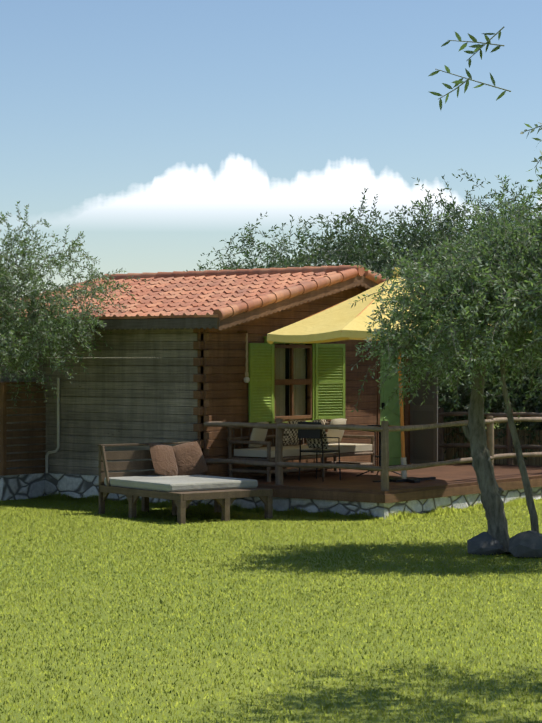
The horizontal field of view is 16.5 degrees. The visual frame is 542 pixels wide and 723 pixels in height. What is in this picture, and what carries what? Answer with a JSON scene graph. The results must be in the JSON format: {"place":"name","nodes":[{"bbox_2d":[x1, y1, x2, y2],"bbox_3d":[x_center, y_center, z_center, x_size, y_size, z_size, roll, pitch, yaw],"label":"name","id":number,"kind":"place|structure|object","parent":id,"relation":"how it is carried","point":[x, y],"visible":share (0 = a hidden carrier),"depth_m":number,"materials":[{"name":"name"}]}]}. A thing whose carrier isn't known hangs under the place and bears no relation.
{"place":"outdoors","nodes":[
{"label":"outdoors","id":0,"kind":"place"},
{"bbox_2d":[0,328,199,474],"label":"wood plank wall","id":1,"kind":"structure","parent":0,"point":[166,387],"depth_m":29.51,"materials":[{"name":"grey wood"}]},
{"bbox_2d":[45,378,59,472],"bbox_3d":[-3.536,1.035,30.302,0.308,1.550,0.048,0,0,38],"label":"white downpipe","id":2,"kind":"object","parent":1,"relation":"attached to","point":[58,427],"visible":0.94,"depth_m":30.21,"materials":[{"name":"beige plastic"}]},
{"bbox_2d":[0,416,541,722],"bbox_3d":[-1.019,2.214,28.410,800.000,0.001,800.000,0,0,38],"label":"lawn","id":3,"kind":"structure","parent":0,"point":[299,703],"depth_m":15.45,"materials":[{"name":"green plant"}]},
{"bbox_2d":[0,381,45,500],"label":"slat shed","id":4,"kind":"structure","parent":3,"relation":"on","point":[22,483],"depth_m":30.03,"materials":[{"name":"brown wood"}]},
{"bbox_2d":[0,201,149,412],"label":"olive tree","id":5,"kind":"object","parent":3,"relation":"on","point":[5,345],"depth_m":28.39,"materials":[{"name":"green plant"}]},
{"bbox_2d":[98,442,272,523],"bbox_3d":[-1.245,1.712,26.806,1.580,1.010,2.160,0,0,-36],"label":"wooden daybed","id":6,"kind":"object","parent":3,"relation":"on","point":[224,499],"visible":0.77,"depth_m":26.61,"materials":[{"name":"brown wood"}]},
{"bbox_2d":[104,474,257,491],"bbox_3d":[-1.304,1.739,26.887,1.500,0.115,1.760,0,0,-36],"label":"sunbed mattress","id":7,"kind":"object","parent":6,"relation":"on","point":[195,482],"visible":0.88,"depth_m":26.45,"materials":[{"name":"white fabric"}]},
{"bbox_2d":[149,441,207,475],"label":"pillows","id":8,"kind":"object","parent":7,"relation":"on","point":[188,458],"visible":0.98,"depth_m":27.62,"materials":[{"name":"brown fabric"}]},
{"bbox_2d":[44,464,407,505],"bbox_3d":[-0.869,2.009,32.406,4.660,0.396,6.620,0,0,38],"label":"stone foundation","id":9,"kind":"object","parent":3,"relation":"on","point":[76,485],"visible":0.08,"depth_m":29.96,"materials":[{"name":"grey stone"}]},
{"bbox_2d":[22,287,434,477],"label":"brown cabin walls","id":10,"kind":"structure","parent":3,"relation":"on","point":[230,386],"depth_m":29.71,"materials":[{"name":"brown wood"}]},
{"bbox_2d":[0,271,336,320],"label":"roof tiles","id":11,"kind":"object","parent":10,"relation":"on","point":[183,297],"visible":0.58,"depth_m":30.33,"materials":[{"name":"orange ceramic"}]},
{"bbox_2d":[2,275,378,330],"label":"roof bargeboards","id":12,"kind":"object","parent":10,"relation":"attached to","point":[215,323],"visible":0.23,"depth_m":28.74,"materials":[{"name":"brown wood"}]},
{"bbox_2d":[193,327,212,475],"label":"log corner ends","id":13,"kind":"object","parent":10,"relation":"attached to","point":[206,411],"visible":0.83,"depth_m":28.39,"materials":[{"name":"brown wood"}]},
{"bbox_2d":[20,265,385,320],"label":"roof ridge caps","id":14,"kind":"object","parent":10,"relation":"on","point":[344,273],"visible":0.42,"depth_m":30.59,"materials":[{"name":"ceramic"}]},
{"bbox_2d":[275,272,367,318],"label":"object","id":15,"kind":"object","parent":14,"relation":"on","point":[362,288],"depth_m":31.69,"materials":[{"name":"tile"}]},
{"bbox_2d":[237,331,249,382],"bbox_3d":[-0.423,-0.076,28.994,0.220,0.803,0.100,0,0,38],"label":"wall lamp","id":16,"kind":"object","parent":10,"relation":"attached to","point":[246,379],"visible":1,"depth_m":28.94,"materials":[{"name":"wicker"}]},
{"bbox_2d":[263,336,319,423],"bbox_3d":[0.362,0.268,30.126,0.075,1.475,1.490,0,0,38],"label":"window frame","id":17,"kind":"object","parent":10,"relation":"attached to","point":[313,378],"depth_m":30.53,"materials":[{"name":"brown wood"}]},
{"bbox_2d":[249,343,272,422],"bbox_3d":[-0.156,0.332,29.452,0.035,1.240,0.620,0,0,36],"label":"shutter window","id":18,"kind":"structure","parent":17,"relation":"attached to","point":[261,382],"depth_m":29.42,"materials":[{"name":"green paint"}]},
{"bbox_2d":[275,345,311,419],"bbox_3d":[0.332,0.331,30.188,0.072,1.200,1.050,0,0,38],"label":"window frame","id":19,"kind":"object","parent":17,"relation":"in","point":[291,381],"visible":0.71,"depth_m":30.23,"materials":[{"name":"brown wood"}]},
{"bbox_2d":[275,348,308,415],"bbox_3d":[0.327,0.331,30.191,0.001,1.200,1.050,0,0,38],"label":"window glass pane","id":20,"kind":"object","parent":19,"relation":"in","point":[295,388],"depth_m":30.26,"materials":[{"name":"glass"}]},
{"bbox_2d":[315,344,344,419],"bbox_3d":[0.970,0.330,30.785,0.620,1.240,0.036,0,0,-36],"label":"shutter window","id":21,"kind":"structure","parent":17,"relation":"attached to","point":[329,381],"depth_m":30.78,"materials":[{"name":"green paint"}]},
{"bbox_2d":[374,344,406,465],"bbox_3d":[2.090,0.752,32.425,0.110,2.110,0.900,0,0,38],"label":"green door","id":22,"kind":"structure","parent":10,"relation":"attached to","point":[390,412],"depth_m":32.41,"materials":[{"name":"paint"}]},
{"bbox_2d":[407,348,410,463],"bbox_3d":[2.629,0.755,33.146,0.080,2.100,0.760,0,0,38],"label":"door frame","id":23,"kind":"object","parent":10,"relation":"attached to","point":[409,421],"visible":0.05,"depth_m":32.82,"materials":[{"name":"brown wood"}]},
{"bbox_2d":[410,349,437,463],"bbox_3d":[2.664,0.781,32.612,0.036,2.010,0.620,0,0,-44],"label":"open door leaf","id":24,"kind":"object","parent":10,"relation":"attached to","point":[424,446],"depth_m":32.58,"materials":[{"name":"brown wood"}]},
{"bbox_2d":[184,187,454,394],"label":"olive tree leaves","id":25,"kind":"object","parent":3,"relation":"on","point":[287,262],"depth_m":40.39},
{"bbox_2d":[200,486,541,518],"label":"stone deck base","id":26,"kind":"object","parent":3,"relation":"on","point":[381,510],"visible":0.25,"depth_m":27.18,"materials":[{"name":"grey stone"}]},
{"bbox_2d":[203,408,541,490],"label":"deck railing logs","id":27,"kind":"object","parent":26,"relation":"on","point":[384,429],"visible":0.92,"depth_m":27.58,"materials":[{"name":"brown wood"}]},
{"bbox_2d":[242,463,541,502],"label":"deck boards","id":28,"kind":"object","parent":26,"relation":"on","point":[448,481],"visible":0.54,"depth_m":28.02,"materials":[{"name":"brown wood"}]},
{"bbox_2d":[226,421,373,481],"bbox_3d":[0.510,1.395,29.596,0.839,0.836,2.850,0,0,38],"label":"outdoor sofa","id":29,"kind":"object","parent":28,"relation":"on","point":[268,451],"visible":0.56,"depth_m":28.96,"materials":[{"name":"brown wood"}]},
{"bbox_2d":[248,418,346,447],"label":"cushions","id":30,"kind":"object","parent":29,"relation":"on","point":[290,436],"visible":0.48,"depth_m":29.62,"materials":[{"name":"beige fabric"}]},
{"bbox_2d":[298,422,340,481],"bbox_3d":[0.733,1.364,28.546,0.473,0.901,0.513,0,0,38],"label":"chair","id":31,"kind":"object","parent":28,"relation":"on","point":[317,440],"visible":0.88,"depth_m":28.41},
{"bbox_2d":[339,425,400,475],"bbox_3d":[1.720,1.409,29.575,0.800,0.825,1.100,0,0,38],"label":"umbrella stand","id":32,"kind":"object","parent":28,"relation":"on","point":[375,456],"visible":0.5,"depth_m":29.55,"materials":[{"name":"grey metal"}]},
{"bbox_2d":[267,267,530,482],"bbox_3d":[1.935,0.198,28.344,3.897,3.264,3.899,0,0,4],"label":"patio umbrella","id":33,"kind":"object","parent":26,"relation":"on","point":[343,320],"visible":0.35,"depth_m":27.46,"materials":[{"name":"fabric"}]},
{"bbox_2d":[315,169,541,427],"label":"olive tree leaves","id":34,"kind":"object","parent":3,"relation":"on","point":[414,233],"depth_m":40.27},
{"bbox_2d":[348,175,541,552],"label":"olive tree","id":35,"kind":"object","parent":3,"relation":"on","point":[448,284],"depth_m":20.90,"materials":[{"name":"green plant"}]},
{"bbox_2d":[398,175,541,381],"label":"olive tree leaves","id":36,"kind":"object","parent":3,"relation":"on","point":[512,191],"depth_m":39.35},
{"bbox_2d":[438,307,541,463],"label":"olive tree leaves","id":37,"kind":"object","parent":3,"relation":"on","point":[500,404],"depth_m":33.58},
{"bbox_2d":[443,427,541,465],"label":"reed fence","id":38,"kind":"object","parent":3,"relation":"on","point":[530,461],"depth_m":33.89,"materials":[{"name":"brown wood"}]},
{"bbox_2d":[467,530,541,557],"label":"rocks","id":39,"kind":"object","parent":3,"relation":"on","point":[528,543],"visible":0.81,"depth_m":21.29,"materials":[{"name":"grey stone"}]},
{"bbox_2d":[510,351,541,436],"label":"olive tree leaves","id":40,"kind":"object","parent":3,"relation":"on","point":[529,391],"depth_m":33.07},
{"bbox_2d":[0,0,541,298],"label":"sky","id":41,"kind":"structure","parent":0,"point":[155,130],"materials":[{"name":"blue"}]},
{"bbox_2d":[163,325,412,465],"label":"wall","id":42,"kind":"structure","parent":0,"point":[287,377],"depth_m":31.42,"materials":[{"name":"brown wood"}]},
{"bbox_2d":[274,343,304,419],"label":"window curtains","id":43,"kind":"object","parent":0,"point":[298,397],"depth_m":30.30,"materials":[{"name":"beige fabric"}]},
{"bbox_2d":[429,26,510,109],"bbox_3d":[0.944,-1.393,8.913,0.397,0.424,0.216,0,0,9],"label":"twig","id":44,"kind":"object","parent":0,"point":[478,47],"visible":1,"depth_m":8.94,"materials":[{"name":"green plant"}]},
{"bbox_2d":[457,122,541,359],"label":"olive tree","id":45,"kind":"object","parent":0,"point":[519,286],"depth_m":12.95,"materials":[{"name":"green plant"}]}
]}

